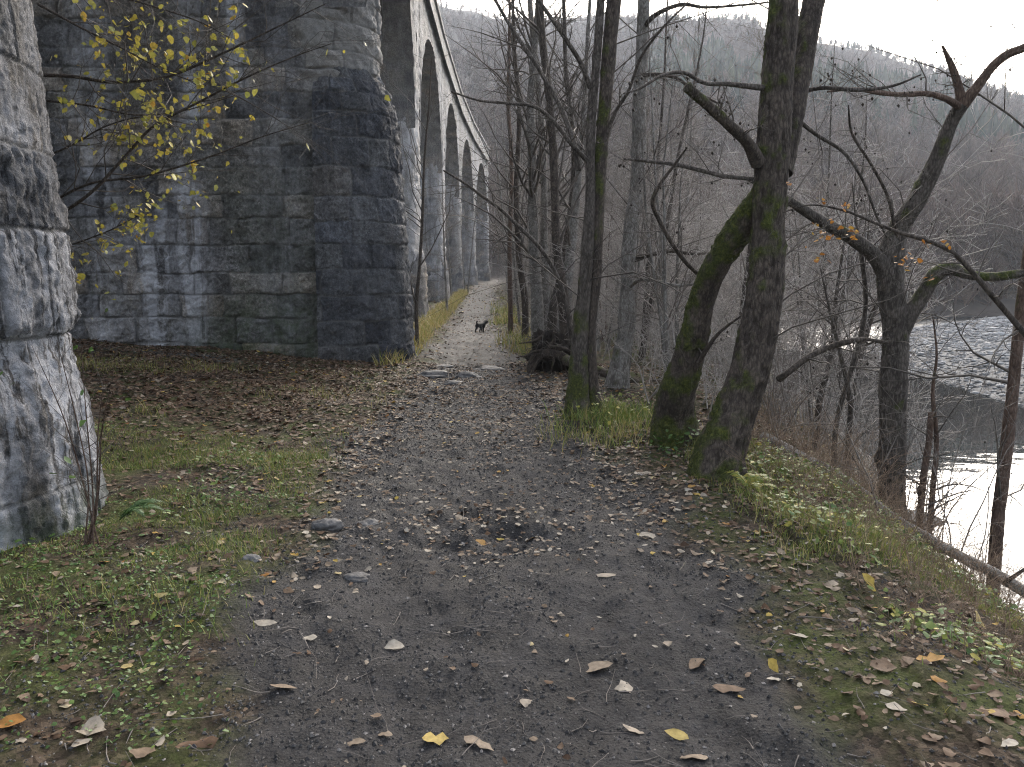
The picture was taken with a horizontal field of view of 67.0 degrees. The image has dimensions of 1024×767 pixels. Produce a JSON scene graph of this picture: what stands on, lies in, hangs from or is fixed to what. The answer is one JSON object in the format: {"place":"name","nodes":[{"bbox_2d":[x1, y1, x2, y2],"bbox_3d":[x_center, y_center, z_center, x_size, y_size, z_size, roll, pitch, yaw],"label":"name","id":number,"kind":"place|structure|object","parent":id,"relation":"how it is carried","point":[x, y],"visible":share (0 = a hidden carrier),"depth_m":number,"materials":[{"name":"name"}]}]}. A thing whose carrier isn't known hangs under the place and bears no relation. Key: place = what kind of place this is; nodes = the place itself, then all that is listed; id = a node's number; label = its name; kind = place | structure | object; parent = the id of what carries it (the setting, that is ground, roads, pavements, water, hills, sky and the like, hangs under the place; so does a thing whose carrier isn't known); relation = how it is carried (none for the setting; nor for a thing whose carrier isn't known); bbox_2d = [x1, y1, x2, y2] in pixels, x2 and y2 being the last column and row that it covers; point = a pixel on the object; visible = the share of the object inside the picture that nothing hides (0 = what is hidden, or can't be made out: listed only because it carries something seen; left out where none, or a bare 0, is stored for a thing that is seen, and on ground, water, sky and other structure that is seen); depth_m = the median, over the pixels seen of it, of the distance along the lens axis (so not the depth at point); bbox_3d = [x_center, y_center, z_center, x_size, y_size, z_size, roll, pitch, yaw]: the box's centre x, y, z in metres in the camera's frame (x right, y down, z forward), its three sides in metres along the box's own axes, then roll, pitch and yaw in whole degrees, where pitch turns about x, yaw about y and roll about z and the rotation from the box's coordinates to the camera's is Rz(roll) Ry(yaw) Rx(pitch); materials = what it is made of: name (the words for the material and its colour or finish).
{"place":"outdoors","nodes":[
{"label":"outdoors","id":0,"kind":"place"},
{"bbox_2d":[0,7,1023,766],"bbox_3d":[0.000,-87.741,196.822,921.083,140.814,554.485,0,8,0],"label":"ground","id":1,"kind":"structure","parent":0,"point":[586,589],"depth_m":3.71,"materials":[{"name":"soil"}]},
{"bbox_2d":[0,713,25,727],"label":"fallen leaf","id":2,"kind":"object","parent":1,"relation":"on","point":[17,718],"visible":1,"depth_m":2.75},
{"bbox_2d":[19,618,39,623],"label":"fallen leaf","id":3,"kind":"object","parent":1,"relation":"on","point":[27,622],"visible":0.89,"depth_m":3.50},
{"bbox_2d":[71,738,91,746],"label":"fallen leaf","id":4,"kind":"object","parent":1,"relation":"on","point":[81,742],"visible":1,"depth_m":2.68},
{"bbox_2d":[0,306,178,547],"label":"wispy sapling","id":5,"kind":"object","parent":1,"relation":"on","point":[92,528],"visible":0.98,"depth_m":4.39,"materials":[{"name":"brown plant"}]},
{"bbox_2d":[75,715,105,735],"bbox_3d":[-1.490,1.214,2.742,0.096,0.043,0.094,-4,9,-24],"label":"fallen leaf","id":6,"kind":"object","parent":1,"relation":"on","point":[91,722],"visible":1,"depth_m":2.75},
{"bbox_2d":[119,498,164,519],"bbox_3d":[-2.204,0.758,4.617,0.260,0.098,0.334,-4,9,-24],"label":"fern","id":7,"kind":"object","parent":1,"relation":"on","point":[138,504],"visible":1,"depth_m":4.59,"materials":[{"name":"green plant"}]},
{"bbox_2d":[129,747,155,757],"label":"fallen leaf","id":8,"kind":"object","parent":1,"relation":"on","point":[141,752],"visible":1,"depth_m":2.61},
{"bbox_2d":[175,736,217,748],"bbox_3d":[-1.086,1.262,2.676,0.093,0.051,0.112,4,9,27],"label":"fallen leaf","id":9,"kind":"object","parent":1,"relation":"on","point":[209,742],"visible":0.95,"depth_m":2.68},
{"bbox_2d":[37,0,413,320],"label":"yellow leaved sapling","id":10,"kind":"object","parent":1,"relation":"on","point":[137,93],"visible":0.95,"depth_m":6.80,"materials":[{"name":"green plant"}]},
{"bbox_2d":[0,0,490,552],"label":"railway viaduct","id":11,"kind":"object","parent":1,"relation":"on","point":[302,254],"visible":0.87,"depth_m":13.57,"materials":[{"name":"stone"}]},
{"bbox_2d":[242,554,260,561],"bbox_3d":[-1.453,0.986,4.323,0.110,0.058,0.084,3,9,20],"label":"stone","id":12,"kind":"object","parent":1,"relation":"on","point":[251,557],"visible":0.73,"depth_m":4.31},
{"bbox_2d":[254,620,276,625],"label":"fallen leaf","id":13,"kind":"object","parent":1,"relation":"on","point":[264,622],"visible":1,"depth_m":3.61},
{"bbox_2d":[270,684,295,687],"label":"fallen leaf","id":14,"kind":"object","parent":1,"relation":"on","point":[282,685],"visible":1,"depth_m":3.06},
{"bbox_2d":[311,518,343,530],"bbox_3d":[-1.194,0.931,5.006,0.214,0.123,0.157,-1,8,-8],"label":"stone","id":15,"kind":"object","parent":1,"relation":"on","point":[333,524],"visible":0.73,"depth_m":4.96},
{"bbox_2d":[347,738,365,745],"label":"fallen leaf","id":16,"kind":"object","parent":1,"relation":"on","point":[357,741],"visible":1,"depth_m":2.74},
{"bbox_2d":[344,571,369,582],"bbox_3d":[-0.851,1.062,4.228,0.143,0.051,0.122,0,8,1],"label":"stone","id":17,"kind":"object","parent":1,"relation":"on","point":[357,577],"visible":0.91,"depth_m":4.20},
{"bbox_2d":[355,518,382,525],"bbox_3d":[-0.944,0.942,5.131,0.214,0.086,0.125,-3,9,-17],"label":"stone","id":18,"kind":"object","parent":1,"relation":"on","point":[367,521],"visible":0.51,"depth_m":5.10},
{"bbox_2d":[384,639,403,648],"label":"fallen leaf","id":19,"kind":"object","parent":1,"relation":"on","point":[393,644],"visible":1,"depth_m":3.52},
{"bbox_2d":[380,23,455,345],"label":"upright sapling","id":20,"kind":"object","parent":1,"relation":"on","point":[416,294],"visible":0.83,"depth_m":16.62,"materials":[{"name":"brown plant"}]},
{"bbox_2d":[416,370,448,378],"bbox_3d":[-1.298,-0.121,12.565,0.549,0.191,0.418,-1,8,-9],"label":"stone","id":21,"kind":"object","parent":1,"relation":"on","point":[433,374],"visible":0.6,"depth_m":12.48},
{"bbox_2d":[422,732,448,744],"bbox_3d":[-0.276,1.271,2.775,0.084,0.011,0.080,7,11,41],"label":"fallen leaf","id":22,"kind":"object","parent":1,"relation":"on","point":[440,738],"visible":1,"depth_m":2.77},
{"bbox_2d":[425,146,474,310],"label":"slender tree","id":23,"kind":"object","parent":1,"relation":"on","point":[445,270],"visible":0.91,"depth_m":29.51,"materials":[{"name":"grey plant"}]},
{"bbox_2d":[443,380,462,385],"bbox_3d":[-0.859,0.031,11.649,0.384,0.172,0.291,1,8,8],"label":"stone","id":24,"kind":"object","parent":1,"relation":"on","point":[451,382],"visible":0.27,"depth_m":11.56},
{"bbox_2d":[445,186,477,294],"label":"slender tree","id":25,"kind":"object","parent":1,"relation":"on","point":[450,282],"visible":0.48,"depth_m":38.46,"materials":[{"name":"grey plant"}]},
{"bbox_2d":[454,371,481,378],"bbox_3d":[-0.724,-0.087,12.388,0.473,0.237,0.357,6,10,37],"label":"stone","id":26,"kind":"object","parent":1,"relation":"on","point":[465,374],"visible":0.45,"depth_m":12.30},
{"bbox_2d":[447,177,490,290],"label":"slender tree","id":27,"kind":"object","parent":1,"relation":"on","point":[473,232],"visible":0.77,"depth_m":46.01,"materials":[{"name":"grey plant"}]},
{"bbox_2d":[464,735,493,750],"bbox_3d":[-0.115,1.258,2.710,0.129,0.015,0.057,4,9,24],"label":"fallen leaf","id":28,"kind":"object","parent":1,"relation":"on","point":[473,739],"visible":1,"depth_m":2.71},
{"bbox_2d":[475,320,487,332],"bbox_3d":[-0.855,-1.617,21.910,0.198,0.346,0.488,6,10,35],"label":"dog","id":29,"kind":"object","parent":1,"relation":"on","point":[481,325],"visible":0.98,"depth_m":21.80},
{"bbox_2d":[473,365,505,370],"bbox_3d":[-0.374,-0.227,13.526,0.632,0.168,0.459,1,8,4],"label":"stone","id":30,"kind":"object","parent":1,"relation":"on","point":[488,367],"visible":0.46,"depth_m":13.42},
{"bbox_2d":[434,0,554,333],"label":"slender tree","id":31,"kind":"object","parent":1,"relation":"on","point":[509,276],"visible":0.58,"depth_m":20.44,"materials":[{"name":"grey plant"}]},
{"bbox_2d":[451,81,557,305],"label":"slender tree","id":32,"kind":"object","parent":1,"relation":"on","point":[501,191],"visible":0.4,"depth_m":34.38,"materials":[{"name":"grey plant"}]},
{"bbox_2d":[483,195,526,292],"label":"slender tree","id":33,"kind":"object","parent":1,"relation":"on","point":[507,246],"visible":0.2,"depth_m":34.41,"materials":[{"name":"grey plant"}]},
{"bbox_2d":[431,0,584,348],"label":"slender tree","id":34,"kind":"object","parent":1,"relation":"on","point":[537,306],"visible":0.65,"depth_m":15.78,"materials":[{"name":"grey plant"}]},
{"bbox_2d":[0,363,1020,766],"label":"twig litter","id":35,"kind":"object","parent":1,"relation":"on","point":[484,623],"visible":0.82,"depth_m":3.54,"materials":[{"name":"brown plant"}]},
{"bbox_2d":[0,283,1023,766],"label":"leaf litter","id":36,"kind":"object","parent":1,"relation":"on","point":[270,409],"visible":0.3,"depth_m":7.09,"materials":[{"name":"plant"}]},
{"bbox_2d":[0,362,1023,766],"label":"path grit","id":37,"kind":"object","parent":1,"relation":"on","point":[566,732],"visible":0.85,"depth_m":3.60,"materials":[{"name":"gravel"}]},
{"bbox_2d":[0,385,1023,750],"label":"weeds","id":38,"kind":"object","parent":1,"relation":"on","point":[868,565],"visible":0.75,"depth_m":3.93,"materials":[{"name":"green plant"}]},
{"bbox_2d":[484,110,550,325],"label":"slender tree","id":39,"kind":"object","parent":1,"relation":"on","point":[514,278],"visible":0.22,"depth_m":23.08,"materials":[{"name":"grey plant"}]},
{"bbox_2d":[438,0,606,340],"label":"slender tree","id":40,"kind":"object","parent":1,"relation":"on","point":[525,309],"visible":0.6,"depth_m":17.68,"materials":[{"name":"grey plant"}]},
{"bbox_2d":[520,699,531,707],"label":"fallen leaf","id":41,"kind":"object","parent":1,"relation":"on","point":[525,703],"visible":1,"depth_m":2.99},
{"bbox_2d":[413,141,643,354],"bbox_3d":[0.202,-1.253,9.643,3.084,3.300,1.267,-4,9,-26],"label":"arching sapling","id":42,"kind":"object","parent":1,"relation":"on","point":[548,260],"visible":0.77,"depth_m":9.44,"materials":[{"name":"brown plant"}]},
{"bbox_2d":[479,168,579,308],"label":"slender tree","id":43,"kind":"object","parent":1,"relation":"on","point":[522,258],"visible":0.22,"depth_m":19.71,"materials":[{"name":"grey plant"}]},
{"bbox_2d":[435,0,633,331],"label":"slender tree","id":44,"kind":"object","parent":1,"relation":"on","point":[544,246],"visible":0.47,"depth_m":16.52,"materials":[{"name":"grey plant"}]},
{"bbox_2d":[490,76,583,292],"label":"slender tree","id":45,"kind":"object","parent":1,"relation":"on","point":[558,168],"visible":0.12,"depth_m":23.58,"materials":[{"name":"grey plant"}]},
{"bbox_2d":[518,327,570,373],"bbox_3d":[0.692,-0.501,12.846,1.330,1.107,1.105,0,8,0],"label":"upturned stump","id":46,"kind":"object","parent":1,"relation":"on","point":[549,350],"visible":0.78,"depth_m":12.68,"materials":[{"name":"wood"}]},
{"bbox_2d":[513,185,578,296],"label":"slender tree","id":47,"kind":"object","parent":1,"relation":"on","point":[550,275],"visible":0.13,"depth_m":19.61,"materials":[{"name":"grey plant"}]},
{"bbox_2d":[478,0,631,332],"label":"slender tree","id":48,"kind":"object","parent":1,"relation":"on","point":[553,307],"visible":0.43,"depth_m":15.42,"materials":[{"name":"grey plant"}]},
{"bbox_2d":[522,130,606,291],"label":"slender tree","id":49,"kind":"object","parent":1,"relation":"on","point":[548,184],"visible":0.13,"depth_m":19.31,"materials":[{"name":"grey plant"}]},
{"bbox_2d":[461,0,670,342],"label":"slender tree","id":50,"kind":"object","parent":1,"relation":"on","point":[556,202],"visible":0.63,"depth_m":14.54,"materials":[{"name":"grey plant"}]},
{"bbox_2d":[496,0,654,331],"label":"slender tree","id":51,"kind":"object","parent":1,"relation":"on","point":[572,232],"visible":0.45,"depth_m":14.96,"materials":[{"name":"grey plant"}]},
{"bbox_2d":[586,661,612,671],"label":"fallen leaf","id":52,"kind":"object","parent":1,"relation":"on","point":[595,665],"visible":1,"depth_m":3.29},
{"bbox_2d":[526,24,675,351],"bbox_3d":[2.088,-3.890,16.071,2.650,6.898,3.789,3,9,22],"label":"slender tree","id":53,"kind":"object","parent":1,"relation":"on","point":[598,346],"visible":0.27,"depth_m":16.02,"materials":[{"name":"grey plant"}]},
{"bbox_2d":[562,355,650,385],"bbox_3d":[1.544,-0.094,11.616,0.188,0.496,2.121,-7,11,-40],"label":"fallen log","id":54,"kind":"object","parent":1,"relation":"on","point":[602,371],"visible":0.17,"depth_m":11.74,"materials":[{"name":"brown plant"}]},
{"bbox_2d":[576,177,636,338],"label":"slender tree","id":55,"kind":"object","parent":1,"relation":"on","point":[605,266],"visible":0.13,"depth_m":18.96,"materials":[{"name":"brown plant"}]},
{"bbox_2d":[381,0,836,426],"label":"path edge tree","id":56,"kind":"object","parent":1,"relation":"on","point":[583,376],"visible":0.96,"depth_m":8.49,"materials":[{"name":"grey plant"}]},
{"bbox_2d":[578,163,647,296],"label":"slender tree","id":57,"kind":"object","parent":1,"relation":"on","point":[612,220],"visible":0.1,"depth_m":21.54,"materials":[{"name":"grey plant"}]},
{"bbox_2d":[615,680,632,690],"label":"fallen leaf","id":58,"kind":"object","parent":1,"relation":"on","point":[622,684],"visible":1,"depth_m":3.13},
{"bbox_2d":[553,99,705,374],"bbox_3d":[1.921,-2.221,11.530,2.612,4.755,1.827,7,11,42],"label":"slender tree","id":59,"kind":"object","parent":1,"relation":"on","point":[638,262],"visible":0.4,"depth_m":11.45,"materials":[{"name":"grey plant"}]},
{"bbox_2d":[604,148,661,323],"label":"slender tree","id":60,"kind":"object","parent":1,"relation":"on","point":[614,198],"visible":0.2,"depth_m":24.34,"materials":[{"name":"grey plant"}]},
{"bbox_2d":[623,724,643,733],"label":"fallen leaf","id":61,"kind":"object","parent":1,"relation":"on","point":[630,728],"visible":1,"depth_m":2.84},
{"bbox_2d":[461,0,828,389],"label":"path edge tree","id":62,"kind":"object","parent":1,"relation":"on","point":[615,378],"visible":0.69,"depth_m":10.45,"materials":[{"name":"grey plant"}]},
{"bbox_2d":[639,532,655,537],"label":"fallen leaf","id":63,"kind":"object","parent":1,"relation":"on","point":[648,534],"visible":1,"depth_m":4.89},
{"bbox_2d":[549,6,747,371],"bbox_3d":[1.759,-2.138,9.590,2.849,5.186,1.993,3,9,19],"label":"slender tree","id":64,"kind":"object","parent":1,"relation":"on","point":[663,255],"visible":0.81,"depth_m":9.63,"materials":[{"name":"grey plant"}]},
{"bbox_2d":[557,70,745,356],"bbox_3d":[2.164,-2.400,11.258,2.932,5.337,2.050,-2,8,-11],"label":"slender tree","id":65,"kind":"object","parent":1,"relation":"on","point":[677,259],"visible":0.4,"depth_m":11.23,"materials":[{"name":"grey plant"}]},
{"bbox_2d":[607,68,709,292],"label":"slender tree","id":66,"kind":"object","parent":1,"relation":"on","point":[656,135],"visible":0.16,"depth_m":26.32,"materials":[{"name":"grey plant"}]},
{"bbox_2d":[664,728,688,739],"bbox_3d":[0.589,1.255,2.770,0.093,0.014,0.042,4,9,27],"label":"fallen leaf","id":67,"kind":"object","parent":1,"relation":"on","point":[678,734],"visible":1,"depth_m":2.77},
{"bbox_2d":[607,0,748,359],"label":"slender tree","id":68,"kind":"object","parent":1,"relation":"on","point":[659,139],"visible":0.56,"depth_m":13.72,"materials":[{"name":"grey plant"}]},
{"bbox_2d":[646,20,731,244],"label":"slender tree","id":69,"kind":"object","parent":1,"relation":"on","point":[683,41],"visible":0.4,"depth_m":24.44,"materials":[{"name":"grey plant"}]},
{"bbox_2d":[680,754,707,759],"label":"fallen leaf","id":70,"kind":"object","parent":1,"relation":"on","point":[700,756],"visible":1,"depth_m":2.63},
{"bbox_2d":[689,658,704,668],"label":"fallen leaf","id":71,"kind":"object","parent":1,"relation":"on","point":[693,663],"visible":1,"depth_m":3.29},
{"bbox_2d":[713,684,744,692],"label":"fallen leaf","id":72,"kind":"object","parent":1,"relation":"on","point":[723,688],"visible":1,"depth_m":3.06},
{"bbox_2d":[438,0,1023,177],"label":"hillside wood","id":73,"kind":"object","parent":1,"relation":"on","point":[896,113],"visible":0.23,"depth_m":219.55,"materials":[{"name":"plant"}]},
{"bbox_2d":[466,86,1023,307],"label":"bank wood","id":74,"kind":"object","parent":1,"relation":"on","point":[987,175],"visible":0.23,"depth_m":85.82,"materials":[{"name":"plant"}]},
{"bbox_2d":[692,134,805,328],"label":"slender tree","id":75,"kind":"object","parent":1,"relation":"on","point":[746,194],"visible":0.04,"depth_m":17.59,"materials":[{"name":"grey plant"}]},
{"bbox_2d":[723,470,779,490],"bbox_3d":[1.766,0.729,5.611,0.367,0.113,0.471,0,8,0],"label":"fern","id":76,"kind":"object","parent":1,"relation":"on","point":[753,480],"visible":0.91,"depth_m":5.68,"materials":[{"name":"green plant"}]},
{"bbox_2d":[484,26,1023,548],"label":"thicket","id":77,"kind":"object","parent":1,"relation":"on","point":[722,304],"visible":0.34,"depth_m":11.45,"materials":[{"name":"brown plant"}]},
{"bbox_2d":[768,658,777,671],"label":"fallen leaf","id":78,"kind":"object","parent":1,"relation":"on","point":[772,664],"visible":1,"depth_m":3.16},
{"bbox_2d":[676,0,880,327],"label":"slender tree","id":79,"kind":"object","parent":1,"relation":"on","point":[788,208],"visible":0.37,"depth_m":9.82,"materials":[{"name":"grey plant"}]},
{"bbox_2d":[595,0,972,482],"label":"riverside tree","id":80,"kind":"object","parent":1,"relation":"on","point":[758,217],"visible":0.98,"depth_m":5.96,"materials":[{"name":"brown plant"}]},
{"bbox_2d":[726,42,904,427],"bbox_3d":[6.023,-2.708,15.260,3.168,7.545,2.596,6,10,35],"label":"slender tree","id":81,"kind":"object","parent":1,"relation":"on","point":[850,249],"visible":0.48,"depth_m":14.84,"materials":[{"name":"grey plant"}]},
{"bbox_2d":[777,174,881,443],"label":"slender tree","id":82,"kind":"object","parent":1,"relation":"on","point":[806,351],"visible":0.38,"depth_m":11.47,"materials":[{"name":"grey plant"}]},
{"bbox_2d":[647,10,1023,159],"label":"hillside conifers","id":83,"kind":"object","parent":1,"relation":"on","point":[985,117],"visible":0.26,"depth_m":191.56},
{"bbox_2d":[780,192,912,449],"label":"bank sapling","id":84,"kind":"object","parent":1,"relation":"on","point":[818,405],"visible":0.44,"depth_m":10.02,"materials":[{"name":"brown plant"}]},
{"bbox_2d":[785,262,922,474],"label":"bank sapling","id":85,"kind":"object","parent":1,"relation":"on","point":[850,413],"visible":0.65,"depth_m":8.26,"materials":[{"name":"brown plant"}]},
{"bbox_2d":[708,179,1023,600],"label":"bank scrub","id":86,"kind":"object","parent":1,"relation":"on","point":[785,405],"visible":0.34,"depth_m":8.26,"materials":[{"name":"brown plant"}]},
{"bbox_2d":[710,377,1023,685],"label":"dry stalks","id":87,"kind":"object","parent":1,"relation":"on","point":[980,574],"visible":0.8,"depth_m":5.15,"materials":[{"name":"plant"}]},
{"bbox_2d":[862,573,875,590],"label":"fallen leaf","id":88,"kind":"object","parent":1,"relation":"on","point":[868,578],"visible":0.84,"depth_m":4.00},
{"bbox_2d":[785,158,961,465],"bbox_3d":[3.523,-0.534,7.594,1.873,3.275,2.047,3,9,19],"label":"bank sapling","id":89,"kind":"object","parent":1,"relation":"on","point":[854,361],"visible":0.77,"depth_m":7.76,"materials":[{"name":"brown plant"}]},
{"bbox_2d":[727,4,1023,514],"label":"riverside tree","id":90,"kind":"object","parent":1,"relation":"on","point":[896,319],"visible":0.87,"depth_m":7.12,"materials":[{"name":"brown plant"}]},
{"bbox_2d":[734,178,1023,390],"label":"branch","id":91,"kind":"object","parent":90,"relation":"attached to","point":[1017,325],"visible":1,"depth_m":4.83,"materials":[{"name":"brown plant"}]},
{"bbox_2d":[870,659,896,671],"bbox_3d":[1.482,1.125,3.097,0.080,0.016,0.081,-4,9,-27],"label":"fallen leaf","id":92,"kind":"object","parent":1,"relation":"on","point":[882,664],"visible":1,"depth_m":3.10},
{"bbox_2d":[759,432,1023,596],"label":"fallen log","id":93,"kind":"object","parent":1,"relation":"on","point":[949,547],"visible":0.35,"depth_m":5.74,"materials":[{"name":"wood"}]},
{"bbox_2d":[813,193,976,469],"bbox_3d":[4.528,-0.508,9.437,1.656,3.637,2.558,0,8,0],"label":"bank sapling","id":94,"kind":"object","parent":1,"relation":"on","point":[870,322],"visible":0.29,"depth_m":9.44,"materials":[{"name":"brown plant"}]},
{"bbox_2d":[886,701,906,710],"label":"fallen leaf","id":95,"kind":"object","parent":1,"relation":"on","point":[891,705],"visible":1,"depth_m":2.81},
{"bbox_2d":[816,2,1023,593],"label":"riverside tree","id":96,"kind":"object","parent":1,"relation":"on","point":[1013,370],"visible":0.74,"depth_m":7.08,"materials":[{"name":"brown plant"}]},
{"bbox_2d":[916,652,944,661],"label":"fallen leaf","id":97,"kind":"object","parent":1,"relation":"on","point":[930,657],"visible":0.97,"depth_m":3.17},
{"bbox_2d":[889,383,983,534],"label":"bank sapling","id":98,"kind":"object","parent":1,"relation":"on","point":[926,460],"visible":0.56,"depth_m":7.36,"materials":[{"name":"brown plant"}]},
{"bbox_2d":[931,675,946,682],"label":"fallen leaf","id":99,"kind":"object","parent":1,"relation":"on","point":[936,678],"visible":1,"depth_m":2.99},
{"bbox_2d":[858,278,1020,533],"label":"bank sapling","id":100,"kind":"object","parent":1,"relation":"on","point":[936,441],"visible":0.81,"depth_m":7.38,"materials":[{"name":"brown plant"}]},
{"bbox_2d":[867,316,1023,404],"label":"river shingle","id":101,"kind":"object","parent":1,"relation":"on","point":[1003,324],"visible":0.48,"depth_m":33.19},
{"bbox_2d":[985,708,1010,718],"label":"fallen leaf","id":102,"kind":"object","parent":1,"relation":"on","point":[1001,712],"visible":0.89,"depth_m":2.82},
{"bbox_2d":[1001,738,1018,746],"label":"fallen leaf","id":103,"kind":"object","parent":1,"relation":"on","point":[1010,742],"visible":1,"depth_m":2.58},
{"bbox_2d":[0,288,1023,731],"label":"verge grass","id":104,"kind":"structure","parent":0,"point":[438,316],"depth_m":6.19,"materials":[{"name":"plant"}]},
{"bbox_2d":[437,0,1023,94],"label":"sky","id":105,"kind":"structure","parent":0,"point":[963,28],"materials":[{"name":"white"}]},
{"bbox_2d":[779,316,1023,620],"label":"river","id":106,"kind":"structure","parent":0,"point":[1018,540],"depth_m":15.77,"materials":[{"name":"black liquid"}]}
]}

